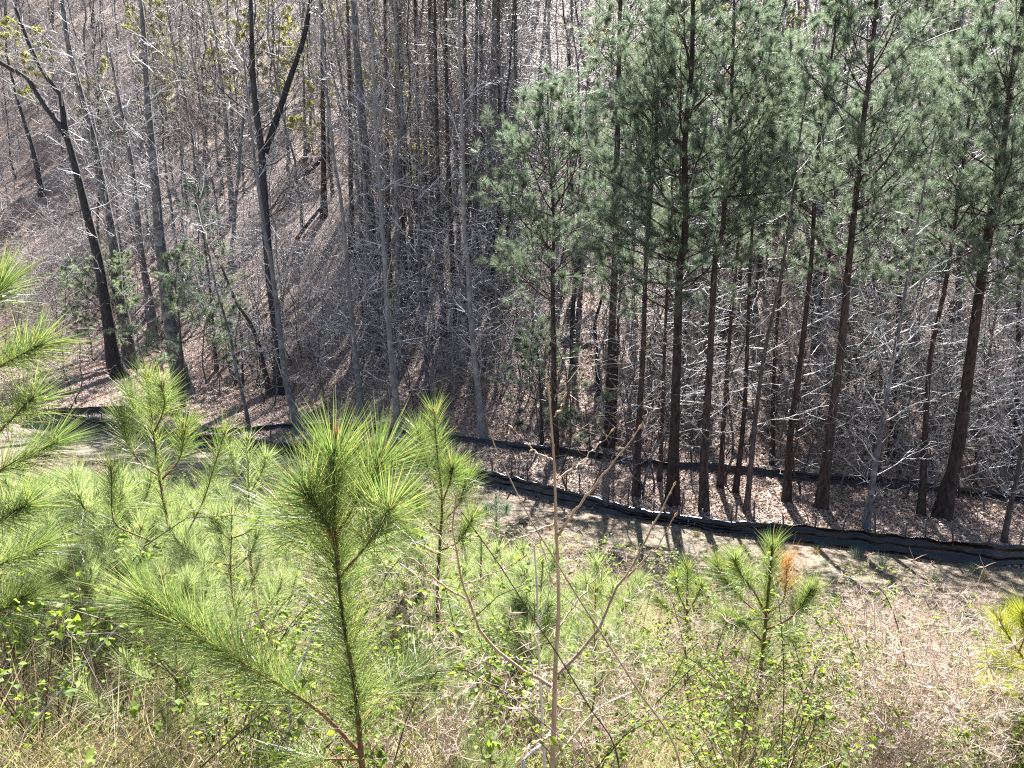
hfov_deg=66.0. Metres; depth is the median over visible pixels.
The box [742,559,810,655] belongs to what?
dry weed
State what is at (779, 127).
hillside pine
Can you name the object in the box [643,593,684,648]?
dry weed
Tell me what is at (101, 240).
hillside tree
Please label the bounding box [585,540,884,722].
bramble
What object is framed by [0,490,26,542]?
young pine
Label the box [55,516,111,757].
weed stalk
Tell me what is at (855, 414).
thin tree
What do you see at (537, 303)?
hillside tree
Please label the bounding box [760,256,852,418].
understory sapling
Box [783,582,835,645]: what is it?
dry weed
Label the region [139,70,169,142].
understory sapling
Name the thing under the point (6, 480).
young pine
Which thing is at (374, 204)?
understory sapling
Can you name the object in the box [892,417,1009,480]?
understory sapling
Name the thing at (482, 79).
pine tree
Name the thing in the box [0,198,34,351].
thin tree
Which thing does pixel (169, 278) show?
evergreen tree
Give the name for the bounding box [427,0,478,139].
hillside tree
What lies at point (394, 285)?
understory sapling
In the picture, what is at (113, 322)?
thin tree
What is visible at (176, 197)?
hillside tree
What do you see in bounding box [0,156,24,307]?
hillside tree
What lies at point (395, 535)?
young pine
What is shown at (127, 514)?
young pine
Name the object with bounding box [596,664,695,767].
dead stick
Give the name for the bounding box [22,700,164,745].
dead stick
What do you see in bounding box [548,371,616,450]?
evergreen tree
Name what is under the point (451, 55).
hillside tree
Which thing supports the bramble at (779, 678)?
on the ground at (960, 574)
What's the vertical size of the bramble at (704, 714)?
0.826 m
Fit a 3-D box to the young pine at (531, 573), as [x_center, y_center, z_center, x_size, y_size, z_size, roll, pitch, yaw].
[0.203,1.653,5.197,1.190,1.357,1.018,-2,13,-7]
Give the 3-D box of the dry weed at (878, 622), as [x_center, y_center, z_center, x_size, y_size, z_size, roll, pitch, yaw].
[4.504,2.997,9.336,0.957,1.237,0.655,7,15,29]
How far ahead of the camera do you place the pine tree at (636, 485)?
27.23 m
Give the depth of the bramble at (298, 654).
4.18 m
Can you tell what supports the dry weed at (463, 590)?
on the ground at (960, 574)
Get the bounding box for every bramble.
[0,506,310,764]
[0,509,247,713]
[0,517,148,701]
[0,524,303,665]
[0,539,129,664]
[0,557,497,765]
[0,576,304,703]
[4,586,275,727]
[52,573,383,767]
[83,518,499,767]
[87,593,327,767]
[132,459,210,505]
[153,537,594,767]
[176,595,326,767]
[184,575,362,716]
[191,495,298,581]
[196,526,679,767]
[197,525,365,629]
[200,566,491,728]
[200,612,561,767]
[214,609,466,701]
[220,573,402,674]
[222,490,329,566]
[225,542,635,730]
[235,547,395,653]
[235,589,569,762]
[244,647,425,767]
[248,594,372,665]
[294,553,470,695]
[342,625,771,767]
[366,634,674,767]
[369,547,601,698]
[370,641,469,723]
[373,523,655,681]
[386,595,541,747]
[397,603,574,678]
[476,605,851,767]
[488,522,672,618]
[518,676,713,767]
[550,545,731,689]
[564,555,683,609]
[568,551,908,767]
[571,637,881,765]
[577,558,668,613]
[577,560,754,678]
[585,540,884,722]
[588,575,774,701]
[590,554,708,640]
[598,682,818,766]
[599,615,862,767]
[617,574,795,702]
[617,645,950,767]
[621,651,869,767]
[635,633,817,714]
[645,565,697,620]
[645,578,830,662]
[648,639,855,767]
[660,564,860,750]
[668,638,927,767]
[670,576,774,683]
[675,599,838,696]
[679,557,871,717]
[679,581,1022,742]
[681,643,927,726]
[692,575,803,620]
[696,582,860,692]
[717,623,978,757]
[720,638,1008,766]
[738,620,945,739]
[742,570,1017,720]
[752,572,891,650]
[757,622,975,759]
[760,636,925,759]
[763,603,954,742]
[768,621,965,724]
[770,568,900,685]
[774,644,1022,755]
[776,577,946,767]
[785,636,961,761]
[789,636,1022,767]
[796,587,1019,750]
[814,693,961,767]
[833,670,1023,767]
[835,563,1023,766]
[845,680,1023,767]
[862,719,1023,767]
[863,621,1023,767]
[865,621,1010,700]
[888,666,1023,756]
[897,617,990,698]
[904,678,1021,718]
[910,606,1021,691]
[958,593,1023,767]
[977,700,1023,767]
[1010,677,1023,759]
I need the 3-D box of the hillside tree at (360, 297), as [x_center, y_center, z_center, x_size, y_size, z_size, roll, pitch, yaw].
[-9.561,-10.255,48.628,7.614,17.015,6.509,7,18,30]
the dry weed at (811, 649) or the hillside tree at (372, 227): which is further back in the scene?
the hillside tree at (372, 227)
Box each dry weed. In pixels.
[45,447,74,471]
[57,455,105,476]
[65,439,85,465]
[188,468,205,489]
[248,588,399,720]
[253,474,274,500]
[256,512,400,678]
[286,553,347,652]
[289,541,364,590]
[298,557,424,678]
[301,589,390,703]
[307,564,422,660]
[315,645,466,767]
[356,540,564,767]
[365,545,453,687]
[388,510,498,586]
[397,503,465,595]
[399,497,452,539]
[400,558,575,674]
[427,556,506,638]
[430,492,465,572]
[452,529,595,655]
[472,531,552,623]
[480,585,654,767]
[505,526,589,586]
[510,513,586,577]
[516,592,737,767]
[526,505,584,589]
[537,530,609,614]
[558,527,588,579]
[565,534,608,590]
[567,527,591,562]
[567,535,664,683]
[571,624,641,704]
[583,507,625,554]
[603,520,638,565]
[610,556,647,585]
[640,557,676,589]
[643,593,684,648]
[646,580,718,667]
[647,573,713,654]
[653,530,682,578]
[654,543,763,652]
[672,521,715,580]
[674,546,779,685]
[680,580,792,690]
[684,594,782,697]
[688,570,734,636]
[692,626,825,766]
[697,588,744,654]
[729,551,817,644]
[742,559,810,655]
[745,560,808,655]
[760,584,810,646]
[760,617,851,722]
[763,576,811,616]
[771,609,861,713]
[777,564,854,635]
[778,549,829,669]
[781,550,973,767]
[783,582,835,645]
[799,647,953,767]
[802,617,853,688]
[804,599,900,701]
[809,569,865,632]
[811,571,1023,767]
[819,552,878,669]
[819,595,1023,767]
[822,663,952,767]
[825,588,866,642]
[841,595,962,674]
[855,577,923,661]
[856,558,1023,767]
[861,596,975,703]
[864,579,884,637]
[865,589,885,623]
[866,570,923,618]
[867,569,1014,758]
[869,584,924,657]
[876,572,992,662]
[881,649,1023,759]
[887,582,937,655]
[887,601,984,673]
[893,586,951,650]
[894,588,949,632]
[896,602,949,662]
[899,584,917,624]
[906,574,985,677]
[907,619,1020,760]
[911,583,1016,681]
[917,593,1023,690]
[918,561,1000,679]
[920,653,1023,741]
[921,592,1000,645]
[928,632,1022,751]
[933,610,997,679]
[943,617,1018,707]
[947,615,1023,767]
[949,580,984,623]
[949,620,1021,709]
[953,616,1022,704]
[961,620,1023,684]
[965,582,1016,642]
[968,596,1019,671]
[973,597,1019,659]
[973,631,1023,702]
[978,577,1023,633]
[978,583,1001,609]
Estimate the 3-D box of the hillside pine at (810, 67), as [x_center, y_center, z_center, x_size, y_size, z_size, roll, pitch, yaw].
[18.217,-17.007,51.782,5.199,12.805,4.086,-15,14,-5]
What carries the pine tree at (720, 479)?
on the ground at (960, 574)
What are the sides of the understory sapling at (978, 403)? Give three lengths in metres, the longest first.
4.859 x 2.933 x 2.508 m
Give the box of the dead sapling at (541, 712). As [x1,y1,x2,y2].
[495,500,551,767]
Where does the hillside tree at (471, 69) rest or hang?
on the ground at (960, 574)
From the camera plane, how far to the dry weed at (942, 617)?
9.80 m
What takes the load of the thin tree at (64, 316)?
on the ground at (960, 574)
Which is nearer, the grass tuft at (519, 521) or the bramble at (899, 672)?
the bramble at (899, 672)
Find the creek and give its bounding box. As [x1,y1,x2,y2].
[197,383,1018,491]
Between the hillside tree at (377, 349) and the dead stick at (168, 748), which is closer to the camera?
the dead stick at (168, 748)
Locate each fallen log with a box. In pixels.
[54,209,80,220]
[295,150,331,182]
[295,203,323,239]
[560,310,594,341]
[766,254,802,272]
[948,398,1022,417]
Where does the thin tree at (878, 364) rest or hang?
on the ground at (960, 574)
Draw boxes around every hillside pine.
[550,87,625,323]
[590,65,668,327]
[602,9,686,252]
[639,1,698,181]
[659,52,716,240]
[717,48,809,349]
[719,0,800,161]
[729,66,811,320]
[737,43,804,266]
[744,23,820,213]
[784,60,863,320]
[813,6,872,265]
[838,80,907,291]
[859,55,936,288]
[865,0,943,216]
[879,0,957,225]
[922,0,988,194]
[934,22,996,239]
[946,86,1023,315]
[953,29,1019,164]
[978,0,1023,122]
[1006,163,1023,305]
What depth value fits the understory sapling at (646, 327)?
38.89 m
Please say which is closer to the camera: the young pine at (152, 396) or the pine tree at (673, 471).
the young pine at (152, 396)
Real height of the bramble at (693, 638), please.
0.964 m
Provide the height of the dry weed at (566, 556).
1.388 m
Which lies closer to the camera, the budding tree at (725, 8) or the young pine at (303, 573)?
the young pine at (303, 573)
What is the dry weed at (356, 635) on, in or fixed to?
on the ground at (960, 574)
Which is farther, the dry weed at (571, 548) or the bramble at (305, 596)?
the dry weed at (571, 548)
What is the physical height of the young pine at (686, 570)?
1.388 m
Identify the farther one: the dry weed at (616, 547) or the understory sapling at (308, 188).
the understory sapling at (308, 188)
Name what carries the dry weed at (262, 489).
on the ground at (960, 574)
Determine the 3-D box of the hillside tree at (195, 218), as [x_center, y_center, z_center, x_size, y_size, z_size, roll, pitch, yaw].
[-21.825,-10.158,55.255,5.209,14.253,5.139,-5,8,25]
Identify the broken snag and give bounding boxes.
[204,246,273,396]
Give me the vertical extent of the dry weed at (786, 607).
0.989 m
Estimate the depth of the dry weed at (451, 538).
10.98 m
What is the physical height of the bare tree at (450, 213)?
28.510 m
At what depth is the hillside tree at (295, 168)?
65.28 m
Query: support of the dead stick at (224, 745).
on the ground at (960, 574)
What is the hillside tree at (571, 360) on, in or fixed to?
on the ground at (960, 574)
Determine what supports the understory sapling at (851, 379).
on the ground at (960, 574)
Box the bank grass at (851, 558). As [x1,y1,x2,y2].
[0,451,1023,661]
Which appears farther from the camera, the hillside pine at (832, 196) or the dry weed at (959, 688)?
the hillside pine at (832, 196)
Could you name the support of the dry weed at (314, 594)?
on the ground at (960, 574)
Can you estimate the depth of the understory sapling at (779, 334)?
41.68 m
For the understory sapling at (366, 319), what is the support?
on the ground at (960, 574)
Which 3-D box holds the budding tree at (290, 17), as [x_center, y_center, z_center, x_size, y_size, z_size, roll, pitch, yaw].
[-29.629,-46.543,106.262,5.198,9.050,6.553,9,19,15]
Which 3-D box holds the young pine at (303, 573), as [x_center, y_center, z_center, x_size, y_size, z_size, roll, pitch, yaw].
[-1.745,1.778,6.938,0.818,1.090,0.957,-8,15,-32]
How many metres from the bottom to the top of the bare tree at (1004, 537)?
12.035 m
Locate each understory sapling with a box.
[0,115,20,186]
[3,218,66,342]
[4,269,44,327]
[30,309,83,356]
[36,76,66,143]
[70,215,126,308]
[113,138,174,238]
[124,66,163,142]
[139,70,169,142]
[143,100,189,179]
[164,202,195,270]
[172,160,208,237]
[177,279,201,330]
[190,322,230,366]
[195,156,242,254]
[210,295,253,361]
[222,205,257,289]
[222,316,275,396]
[231,195,279,304]
[255,187,311,280]
[281,295,300,340]
[285,341,326,368]
[291,253,349,385]
[300,162,320,213]
[306,293,341,333]
[318,234,352,314]
[325,145,363,242]
[329,122,390,227]
[334,311,370,386]
[341,280,385,350]
[343,199,417,362]
[349,151,394,243]
[355,214,433,348]
[357,301,403,390]
[358,111,394,200]
[360,329,412,419]
[361,264,445,395]
[368,304,406,376]
[428,352,475,409]
[443,324,486,374]
[454,292,559,438]
[473,293,566,438]
[483,339,526,392]
[486,223,572,350]
[491,276,550,385]
[514,202,600,343]
[530,149,570,250]
[562,377,605,438]
[568,247,610,294]
[580,232,708,403]
[581,315,654,440]
[600,154,717,344]
[649,346,713,438]
[657,332,714,444]
[672,205,757,329]
[673,279,703,341]
[682,289,761,422]
[711,377,750,445]
[718,297,782,367]
[719,345,790,462]
[742,260,816,397]
[744,274,781,306]
[748,152,806,281]
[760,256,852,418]
[765,313,795,363]
[785,341,833,401]
[787,400,891,486]
[788,161,877,330]
[806,306,960,505]
[806,341,851,398]
[807,346,842,410]
[808,385,860,472]
[809,170,953,391]
[827,332,897,406]
[861,259,1021,496]
[862,217,948,342]
[867,387,940,498]
[875,312,1006,507]
[884,414,967,480]
[891,319,938,418]
[892,279,963,440]
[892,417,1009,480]
[911,382,1016,501]
[920,327,991,441]
[939,323,995,435]
[940,272,1023,507]
[942,293,1023,459]
[948,342,1023,501]
[949,344,1008,446]
[953,429,1006,521]
[955,314,1023,509]
[956,353,1023,482]
[959,368,1012,445]
[966,271,1023,455]
[966,381,1023,512]
[979,394,1011,458]
[985,293,1021,413]
[990,399,1023,488]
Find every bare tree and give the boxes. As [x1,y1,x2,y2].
[0,0,166,378]
[0,28,64,197]
[20,0,142,369]
[85,36,169,343]
[97,0,202,396]
[150,144,271,427]
[178,0,320,395]
[190,0,261,218]
[211,29,331,433]
[284,0,390,419]
[314,0,410,335]
[319,0,460,438]
[345,0,460,299]
[372,20,454,403]
[411,0,506,307]
[422,0,514,438]
[443,0,547,261]
[495,0,611,295]
[535,127,607,341]
[564,192,632,398]
[705,60,852,511]
[809,89,983,529]
[908,173,1023,484]
[957,205,1023,543]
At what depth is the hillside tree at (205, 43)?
85.22 m
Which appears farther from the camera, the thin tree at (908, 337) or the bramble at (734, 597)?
the thin tree at (908, 337)
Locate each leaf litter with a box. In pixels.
[0,0,1003,181]
[0,115,1023,568]
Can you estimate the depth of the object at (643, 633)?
6.67 m
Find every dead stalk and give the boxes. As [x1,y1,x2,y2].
[286,608,323,766]
[444,690,481,767]
[521,731,550,767]
[554,691,631,767]
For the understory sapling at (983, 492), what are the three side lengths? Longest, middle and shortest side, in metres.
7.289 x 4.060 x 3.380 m
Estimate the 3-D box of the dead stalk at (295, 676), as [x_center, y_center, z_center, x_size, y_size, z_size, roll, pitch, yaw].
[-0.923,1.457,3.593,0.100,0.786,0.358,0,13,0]
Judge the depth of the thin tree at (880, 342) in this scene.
35.44 m
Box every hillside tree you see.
[0,23,29,148]
[0,29,42,177]
[0,54,26,205]
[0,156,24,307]
[12,1,35,39]
[18,0,79,96]
[26,0,140,245]
[34,0,115,130]
[36,30,142,301]
[38,107,99,230]
[38,121,92,255]
[54,0,90,56]
[63,66,167,320]
[64,0,138,152]
[75,185,132,330]
[81,50,197,290]
[82,5,141,146]
[88,1,201,280]
[92,0,190,238]
[94,1,133,79]
[99,38,189,262]
[112,0,159,72]
[118,0,165,88]
[125,0,210,199]
[128,0,187,136]
[128,0,239,254]
[130,0,204,208]
[132,46,201,238]
[138,96,230,326]
[141,22,227,236]
[152,42,234,237]
[153,14,246,251]
[155,0,212,138]
[164,133,238,328]
[165,0,216,117]
[170,0,228,169]
[181,0,299,270]
[183,0,256,195]
[185,0,262,146]
[199,9,248,148]
[207,0,274,194]
[208,24,307,291]
[214,0,248,70]
[218,27,291,183]
[221,41,314,308]
[226,0,299,179]
[237,0,319,230]
[238,1,280,103]
[248,2,297,96]
[270,0,340,152]
[270,34,302,149]
[275,0,392,270]
[283,0,333,126]
[295,67,392,344]
[297,0,392,239]
[302,0,466,371]
[307,73,414,329]
[309,0,391,206]
[313,0,474,247]
[318,26,447,359]
[326,0,419,211]
[329,0,420,204]
[330,0,366,98]
[330,1,382,138]
[335,5,413,256]
[336,0,411,194]
[338,0,404,195]
[339,18,388,211]
[339,49,407,203]
[340,86,426,272]
[344,5,456,309]
[347,0,471,306]
[364,0,469,251]
[364,0,484,273]
[364,17,409,174]
[366,22,454,267]
[370,0,457,89]
[372,0,508,308]
[378,0,424,141]
[379,0,424,110]
[387,67,486,336]
[388,1,454,165]
[388,122,459,328]
[389,0,483,188]
[390,73,452,214]
[391,0,470,216]
[391,47,470,231]
[392,4,470,195]
[403,0,495,267]
[405,0,472,153]
[406,0,497,258]
[414,0,485,230]
[420,0,567,309]
[420,45,485,218]
[421,1,460,152]
[422,0,511,184]
[423,0,540,270]
[423,21,518,220]
[425,0,528,278]
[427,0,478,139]
[427,0,491,219]
[433,0,574,303]
[437,0,491,138]
[441,0,554,227]
[449,5,555,311]
[452,38,532,155]
[454,41,545,289]
[455,7,564,327]
[462,0,548,113]
[464,0,568,239]
[467,0,552,124]
[468,0,560,194]
[469,1,553,239]
[473,0,568,246]
[477,1,539,169]
[478,1,531,175]
[478,1,562,202]
[478,5,521,96]
[483,122,559,325]
[487,0,535,169]
[498,102,572,329]
[501,0,646,213]
[503,24,632,372]
[508,0,629,289]
[510,20,559,202]
[511,0,583,129]
[524,0,560,65]
[530,0,635,149]
[534,1,622,296]
[552,1,616,118]
[567,0,712,309]
[596,0,646,105]
[639,42,792,370]
[641,0,716,174]
[662,0,817,397]
[667,0,713,141]
[686,0,806,237]
[695,0,831,163]
[708,0,789,242]
[729,0,803,80]
[745,3,821,262]
[781,0,847,202]
[783,0,898,350]
[803,0,833,92]
[804,0,928,347]
[804,9,909,348]
[809,0,908,231]
[847,1,906,153]
[852,0,1003,316]
[889,5,1023,328]
[903,0,1009,318]
[916,63,1022,371]
[932,0,1023,134]
[972,2,1023,378]
[982,34,1023,273]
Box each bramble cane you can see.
[461,512,619,767]
[826,632,838,751]
[875,584,931,767]
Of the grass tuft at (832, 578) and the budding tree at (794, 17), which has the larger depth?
the budding tree at (794, 17)
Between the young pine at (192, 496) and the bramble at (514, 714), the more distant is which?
the young pine at (192, 496)
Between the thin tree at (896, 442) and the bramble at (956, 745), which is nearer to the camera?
the bramble at (956, 745)
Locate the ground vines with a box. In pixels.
[0,490,1023,767]
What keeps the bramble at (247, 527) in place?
on the ground at (960, 574)
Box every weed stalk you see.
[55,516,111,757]
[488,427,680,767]
[855,592,866,695]
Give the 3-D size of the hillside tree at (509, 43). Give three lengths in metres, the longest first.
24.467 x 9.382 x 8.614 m
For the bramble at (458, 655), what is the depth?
4.85 m
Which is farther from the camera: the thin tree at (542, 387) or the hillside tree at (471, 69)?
the hillside tree at (471, 69)
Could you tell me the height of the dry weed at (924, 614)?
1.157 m
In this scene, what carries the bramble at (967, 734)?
on the ground at (960, 574)
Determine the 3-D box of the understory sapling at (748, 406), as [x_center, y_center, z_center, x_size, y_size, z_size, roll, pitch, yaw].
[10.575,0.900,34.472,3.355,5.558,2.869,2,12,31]
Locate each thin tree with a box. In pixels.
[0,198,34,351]
[0,239,58,381]
[1,258,41,345]
[1,290,31,354]
[27,244,91,390]
[37,242,112,403]
[39,227,101,360]
[82,246,148,374]
[109,211,157,367]
[165,185,230,383]
[174,173,254,372]
[175,267,237,396]
[186,215,261,385]
[191,214,254,382]
[191,255,245,377]
[195,256,242,362]
[206,216,282,369]
[206,241,262,381]
[215,227,270,386]
[221,225,294,362]
[224,254,274,402]
[227,180,293,364]
[228,204,267,357]
[248,226,303,405]
[262,250,306,348]
[282,271,350,414]
[291,258,353,412]
[343,137,406,366]
[361,261,434,409]
[380,169,460,380]
[391,154,459,405]
[431,169,499,366]
[453,149,527,396]
[455,208,515,361]
[464,254,513,364]
[466,164,540,371]
[487,243,536,372]
[489,234,550,366]
[498,129,570,401]
[516,246,612,489]
[560,165,665,458]
[563,297,666,487]
[574,269,683,490]
[576,253,670,495]
[582,274,662,474]
[601,213,696,441]
[616,294,683,436]
[618,214,699,412]
[619,235,693,418]
[621,163,708,420]
[624,269,704,428]
[633,242,746,470]
[637,237,779,490]
[653,211,721,428]
[656,264,746,461]
[671,275,730,430]
[682,238,753,439]
[684,273,748,425]
[688,177,799,482]
[689,254,742,404]
[690,263,758,408]
[710,302,771,457]
[717,270,786,450]
[741,232,843,440]
[743,245,816,432]
[760,262,865,492]
[762,256,842,469]
[770,264,834,431]
[772,269,830,428]
[785,122,889,436]
[802,289,874,422]
[807,193,921,417]
[807,238,916,444]
[811,266,930,441]
[812,196,882,428]
[813,290,866,423]
[815,287,881,431]
[818,232,901,490]
[820,198,888,430]
[828,246,914,488]
[843,242,952,493]
[855,254,916,416]
[856,129,978,440]
[861,142,985,465]
[862,216,980,457]
[874,150,986,466]
[875,278,961,472]
[881,290,971,472]
[906,325,984,476]
[909,221,1021,460]
[919,242,1009,430]
[919,249,1023,490]
[920,341,1019,490]
[949,257,1023,393]
[950,182,1023,479]
[956,122,1023,430]
[957,245,1023,441]
[981,278,1023,427]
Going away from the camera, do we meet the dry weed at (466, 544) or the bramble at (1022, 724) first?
the bramble at (1022, 724)
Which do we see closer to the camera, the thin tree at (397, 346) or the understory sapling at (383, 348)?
the thin tree at (397, 346)
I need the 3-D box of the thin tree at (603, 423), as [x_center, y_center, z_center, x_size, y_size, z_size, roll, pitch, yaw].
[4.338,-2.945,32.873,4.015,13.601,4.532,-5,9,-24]
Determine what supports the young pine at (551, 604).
on the ground at (960, 574)
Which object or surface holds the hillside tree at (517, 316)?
on the ground at (960, 574)
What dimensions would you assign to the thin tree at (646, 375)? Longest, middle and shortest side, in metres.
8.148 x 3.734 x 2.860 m
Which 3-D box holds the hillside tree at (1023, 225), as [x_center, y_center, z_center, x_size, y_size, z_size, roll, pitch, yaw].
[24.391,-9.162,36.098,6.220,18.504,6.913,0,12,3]
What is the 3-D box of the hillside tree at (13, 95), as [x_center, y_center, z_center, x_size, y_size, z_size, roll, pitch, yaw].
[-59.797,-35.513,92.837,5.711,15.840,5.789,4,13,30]
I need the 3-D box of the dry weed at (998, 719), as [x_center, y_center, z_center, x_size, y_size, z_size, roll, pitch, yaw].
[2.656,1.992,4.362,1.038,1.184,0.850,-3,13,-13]
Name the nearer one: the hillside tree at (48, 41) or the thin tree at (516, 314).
the thin tree at (516, 314)
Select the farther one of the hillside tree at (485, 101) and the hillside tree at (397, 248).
the hillside tree at (485, 101)
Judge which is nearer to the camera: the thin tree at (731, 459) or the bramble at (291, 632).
the bramble at (291, 632)
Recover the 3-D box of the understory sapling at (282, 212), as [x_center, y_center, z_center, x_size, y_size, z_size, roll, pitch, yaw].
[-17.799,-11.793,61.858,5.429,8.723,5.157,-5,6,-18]
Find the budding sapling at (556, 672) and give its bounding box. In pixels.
[389,381,677,767]
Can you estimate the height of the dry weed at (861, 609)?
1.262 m
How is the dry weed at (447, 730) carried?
on the ground at (960, 574)
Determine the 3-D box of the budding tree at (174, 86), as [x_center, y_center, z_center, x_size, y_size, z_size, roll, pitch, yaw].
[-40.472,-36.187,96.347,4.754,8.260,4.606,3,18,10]
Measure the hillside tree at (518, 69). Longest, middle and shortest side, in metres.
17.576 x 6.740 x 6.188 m
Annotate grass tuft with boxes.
[515,514,527,525]
[544,519,553,529]
[569,550,593,570]
[608,546,621,557]
[693,528,702,536]
[809,547,820,554]
[820,560,833,565]
[824,566,840,581]
[839,598,867,617]
[849,542,867,558]
[867,552,890,566]
[910,594,927,606]
[926,574,944,591]
[927,570,945,582]
[945,611,973,628]
[959,562,986,574]
[975,572,993,584]
[1000,599,1018,614]
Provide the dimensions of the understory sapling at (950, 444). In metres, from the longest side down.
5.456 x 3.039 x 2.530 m
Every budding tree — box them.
[0,16,56,114]
[74,56,117,121]
[121,10,170,86]
[124,0,183,58]
[127,80,172,137]
[136,59,172,109]
[148,30,186,86]
[163,52,195,119]
[183,0,235,46]
[189,55,212,105]
[206,19,265,113]
[238,0,274,39]
[260,13,300,85]
[273,73,334,153]
[275,5,306,65]
[299,44,332,91]
[323,0,351,56]
[352,36,429,164]
[373,1,407,46]
[408,128,429,181]
[451,41,473,81]
[583,23,615,78]
[613,26,678,114]
[664,1,742,123]
[777,2,809,31]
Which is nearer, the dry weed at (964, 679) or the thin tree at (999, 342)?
the dry weed at (964, 679)
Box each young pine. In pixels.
[0,211,113,640]
[0,450,210,652]
[0,462,68,542]
[0,468,116,552]
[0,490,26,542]
[0,500,93,675]
[0,582,46,650]
[1,521,189,697]
[1,533,178,685]
[3,451,200,578]
[12,467,191,581]
[20,587,105,660]
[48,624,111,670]
[52,540,272,756]
[60,387,473,767]
[62,470,201,573]
[76,351,251,653]
[104,513,240,644]
[132,486,317,693]
[138,480,164,512]
[159,489,201,528]
[160,472,242,549]
[186,487,201,522]
[189,521,248,572]
[190,520,237,581]
[192,482,229,521]
[192,530,247,602]
[198,422,295,618]
[200,557,274,648]
[217,506,298,607]
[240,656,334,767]
[246,571,279,618]
[261,529,310,588]
[263,495,309,547]
[275,533,360,620]
[283,548,311,581]
[309,547,379,601]
[323,503,397,606]
[332,516,478,661]
[361,504,412,581]
[362,520,420,587]
[365,576,456,686]
[378,563,430,633]
[380,642,439,707]
[389,385,491,690]
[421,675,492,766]
[429,557,553,711]
[431,540,510,611]
[435,569,503,634]
[443,520,510,609]
[444,719,524,767]
[447,576,605,736]
[452,541,496,589]
[458,534,621,707]
[465,543,508,579]
[479,491,513,545]
[486,532,572,614]
[489,607,600,716]
[538,546,657,687]
[544,605,635,756]
[546,560,576,614]
[547,565,659,673]
[621,620,640,653]
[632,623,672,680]
[641,546,728,676]
[697,526,837,738]
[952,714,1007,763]
[960,583,1023,750]
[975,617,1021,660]
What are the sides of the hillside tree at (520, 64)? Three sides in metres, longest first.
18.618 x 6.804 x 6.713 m
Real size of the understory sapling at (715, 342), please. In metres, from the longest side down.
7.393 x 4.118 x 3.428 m
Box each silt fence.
[23,404,1023,566]
[31,404,1023,501]
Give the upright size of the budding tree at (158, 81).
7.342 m
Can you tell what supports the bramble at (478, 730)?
on the ground at (960, 574)
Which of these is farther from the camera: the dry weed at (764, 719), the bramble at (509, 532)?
the bramble at (509, 532)
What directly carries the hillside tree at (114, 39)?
on the ground at (960, 574)
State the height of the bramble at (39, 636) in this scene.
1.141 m
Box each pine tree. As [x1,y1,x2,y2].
[318,1,328,219]
[322,0,361,261]
[357,0,409,298]
[398,0,421,224]
[407,0,422,279]
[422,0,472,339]
[428,0,434,241]
[432,1,472,284]
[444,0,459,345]
[460,63,642,458]
[479,0,486,232]
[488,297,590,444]
[491,0,503,298]
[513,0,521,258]
[563,0,687,448]
[571,0,838,506]
[577,4,728,496]
[577,118,664,440]
[628,0,815,512]
[628,52,720,481]
[672,17,798,488]
[694,12,807,494]
[719,49,847,465]
[734,0,907,502]
[775,0,978,510]
[825,9,984,456]
[869,0,1023,515]
[893,0,1023,520]
[934,30,1023,469]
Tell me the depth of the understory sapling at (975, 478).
27.86 m
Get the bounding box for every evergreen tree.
[39,237,141,345]
[101,238,243,407]
[160,159,251,371]
[205,303,258,387]
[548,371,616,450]
[813,257,934,409]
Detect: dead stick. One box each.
[0,618,126,763]
[7,612,122,679]
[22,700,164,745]
[23,643,90,690]
[30,619,139,719]
[35,613,132,696]
[39,650,183,735]
[84,660,161,716]
[113,713,242,761]
[130,723,222,767]
[134,609,233,728]
[196,663,329,764]
[200,695,280,767]
[428,654,514,765]
[475,698,522,767]
[572,704,662,767]
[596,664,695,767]
[684,703,726,767]
[708,734,791,767]
[779,735,799,764]
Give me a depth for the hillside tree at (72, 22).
110.10 m
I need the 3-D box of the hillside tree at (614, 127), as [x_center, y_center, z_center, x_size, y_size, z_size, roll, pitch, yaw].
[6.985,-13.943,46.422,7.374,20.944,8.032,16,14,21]
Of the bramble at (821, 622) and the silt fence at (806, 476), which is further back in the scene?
the silt fence at (806, 476)
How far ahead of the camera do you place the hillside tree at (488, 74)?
50.97 m
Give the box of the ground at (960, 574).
[0,0,1023,767]
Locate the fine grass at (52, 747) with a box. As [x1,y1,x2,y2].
[0,481,1022,767]
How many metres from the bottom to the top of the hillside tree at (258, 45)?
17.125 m
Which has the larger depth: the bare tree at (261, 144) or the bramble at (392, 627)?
the bare tree at (261, 144)
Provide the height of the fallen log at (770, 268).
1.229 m
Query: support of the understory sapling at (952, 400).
on the ground at (960, 574)
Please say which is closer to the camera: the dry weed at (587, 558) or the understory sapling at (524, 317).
the dry weed at (587, 558)

